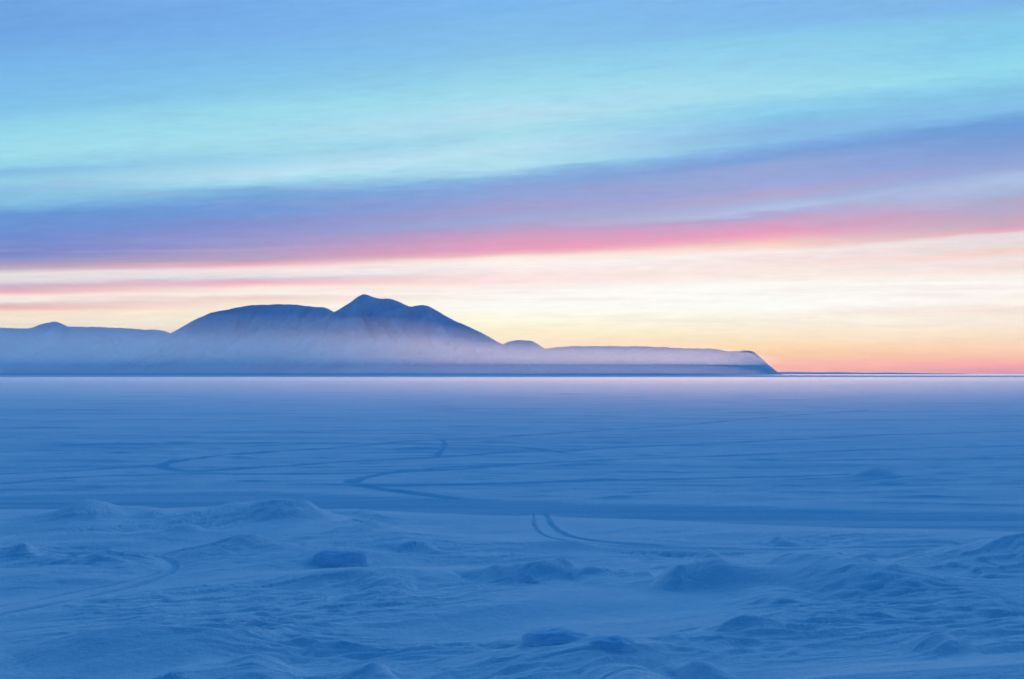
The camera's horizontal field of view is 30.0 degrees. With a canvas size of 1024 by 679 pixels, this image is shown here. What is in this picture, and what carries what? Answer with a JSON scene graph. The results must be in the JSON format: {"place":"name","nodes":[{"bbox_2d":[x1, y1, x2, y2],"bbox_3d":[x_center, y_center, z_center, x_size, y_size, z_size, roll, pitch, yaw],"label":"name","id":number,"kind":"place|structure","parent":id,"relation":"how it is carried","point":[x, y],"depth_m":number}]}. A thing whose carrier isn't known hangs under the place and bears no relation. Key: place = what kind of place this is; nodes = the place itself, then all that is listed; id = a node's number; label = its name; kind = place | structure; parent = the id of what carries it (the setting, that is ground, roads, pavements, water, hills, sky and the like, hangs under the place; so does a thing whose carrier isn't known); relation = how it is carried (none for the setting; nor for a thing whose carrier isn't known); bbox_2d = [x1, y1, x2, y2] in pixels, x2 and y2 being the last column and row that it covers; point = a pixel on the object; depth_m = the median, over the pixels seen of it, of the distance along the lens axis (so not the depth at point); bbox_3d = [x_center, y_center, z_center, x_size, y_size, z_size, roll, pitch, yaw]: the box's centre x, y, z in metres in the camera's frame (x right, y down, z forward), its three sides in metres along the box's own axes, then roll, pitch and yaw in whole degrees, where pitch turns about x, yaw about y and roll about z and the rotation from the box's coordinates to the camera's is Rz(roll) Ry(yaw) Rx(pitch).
{"place":"outdoors","nodes":[
{"label":"outdoors","id":0,"kind":"place"},
{"bbox_2d":[0,322,169,374],"bbox_3d":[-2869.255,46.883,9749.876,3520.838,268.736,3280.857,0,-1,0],"label":"ridge","id":1,"kind":"structure","parent":0,"point":[53,348],"depth_m":9116.39},
{"bbox_2d":[100,304,332,374],"bbox_3d":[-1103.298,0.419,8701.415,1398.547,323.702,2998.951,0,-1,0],"label":"mountain","id":2,"kind":"structure","parent":0,"point":[252,340],"depth_m":8241.55},
{"bbox_2d":[276,294,551,374],"bbox_3d":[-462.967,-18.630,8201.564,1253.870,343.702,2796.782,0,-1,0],"label":"mountain","id":3,"kind":"structure","parent":0,"point":[363,334],"depth_m":7723.09},
{"bbox_2d":[0,374,1023,678],"bbox_3d":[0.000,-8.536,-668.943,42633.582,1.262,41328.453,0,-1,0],"label":"snow ground","id":4,"kind":"structure","parent":0,"point":[248,590],"depth_m":46.11},
{"bbox_2d":[0,465,151,473],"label":"snow track","id":5,"kind":"structure","parent":4,"relation":"on","point":[82,469],"depth_m":80.38},
{"bbox_2d":[1,573,159,605],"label":"snow track","id":6,"kind":"structure","parent":4,"relation":"on","point":[86,589],"depth_m":35.65},
{"bbox_2d":[0,555,179,614],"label":"snow track","id":7,"kind":"structure","parent":4,"relation":"on","point":[174,567],"depth_m":36.48},
{"bbox_2d":[162,671,187,678],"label":"snow block","id":8,"kind":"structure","parent":4,"relation":"on","point":[176,675],"depth_m":24.54},
{"bbox_2d":[0,465,520,483],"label":"snow track","id":9,"kind":"structure","parent":4,"relation":"on","point":[70,477],"depth_m":76.93},
{"bbox_2d":[312,550,371,567],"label":"snow block","id":10,"kind":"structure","parent":4,"relation":"on","point":[338,558],"depth_m":39.06},
{"bbox_2d":[0,465,849,606],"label":"snow track","id":11,"kind":"structure","parent":4,"relation":"on","point":[554,481],"depth_m":71.69},
{"bbox_2d":[1,443,943,550],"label":"snow track","id":12,"kind":"structure","parent":4,"relation":"on","point":[532,448],"depth_m":76.06},
{"bbox_2d":[0,445,1020,613],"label":"snow track","id":13,"kind":"structure","parent":4,"relation":"on","point":[355,481],"depth_m":72.74},
{"bbox_2d":[514,573,534,583],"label":"snow block","id":14,"kind":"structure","parent":4,"relation":"on","point":[525,578],"depth_m":35.22},
{"bbox_2d":[521,627,590,646],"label":"snow block","id":15,"kind":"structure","parent":4,"relation":"on","point":[549,637],"depth_m":26.78},
{"bbox_2d":[152,410,1023,497],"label":"snow track","id":16,"kind":"structure","parent":4,"relation":"on","point":[165,465],"depth_m":97.90},
{"bbox_2d":[588,635,638,652],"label":"snow block","id":17,"kind":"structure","parent":4,"relation":"on","point":[617,643],"depth_m":25.84},
{"bbox_2d":[0,410,1023,531],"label":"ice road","id":18,"kind":"structure","parent":0,"point":[841,518],"depth_m":57.31},
{"bbox_2d":[544,516,739,548],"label":"snow track","id":19,"kind":"structure","parent":18,"relation":"on","point":[550,523],"depth_m":45.43},
{"bbox_2d":[531,516,942,549],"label":"snow track","id":20,"kind":"structure","parent":18,"relation":"on","point":[533,521],"depth_m":44.16},
{"bbox_2d":[0,0,1023,373],"label":"sky","id":21,"kind":"structure","parent":0,"point":[799,185]},
{"bbox_2d":[503,340,544,355],"bbox_3d":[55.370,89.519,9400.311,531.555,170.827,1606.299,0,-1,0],"label":"hill","id":22,"kind":"structure","parent":0,"point":[521,347],"depth_m":9226.93},
{"bbox_2d":[522,346,782,374],"bbox_3d":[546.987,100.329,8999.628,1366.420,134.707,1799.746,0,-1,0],"label":"headland","id":23,"kind":"structure","parent":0,"point":[607,360],"depth_m":8486.77},
{"bbox_2d":[779,372,969,374],"bbox_3d":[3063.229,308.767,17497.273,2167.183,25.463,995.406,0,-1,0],"label":"shore","id":24,"kind":"structure","parent":0,"point":[818,373],"depth_m":17214.92}
]}

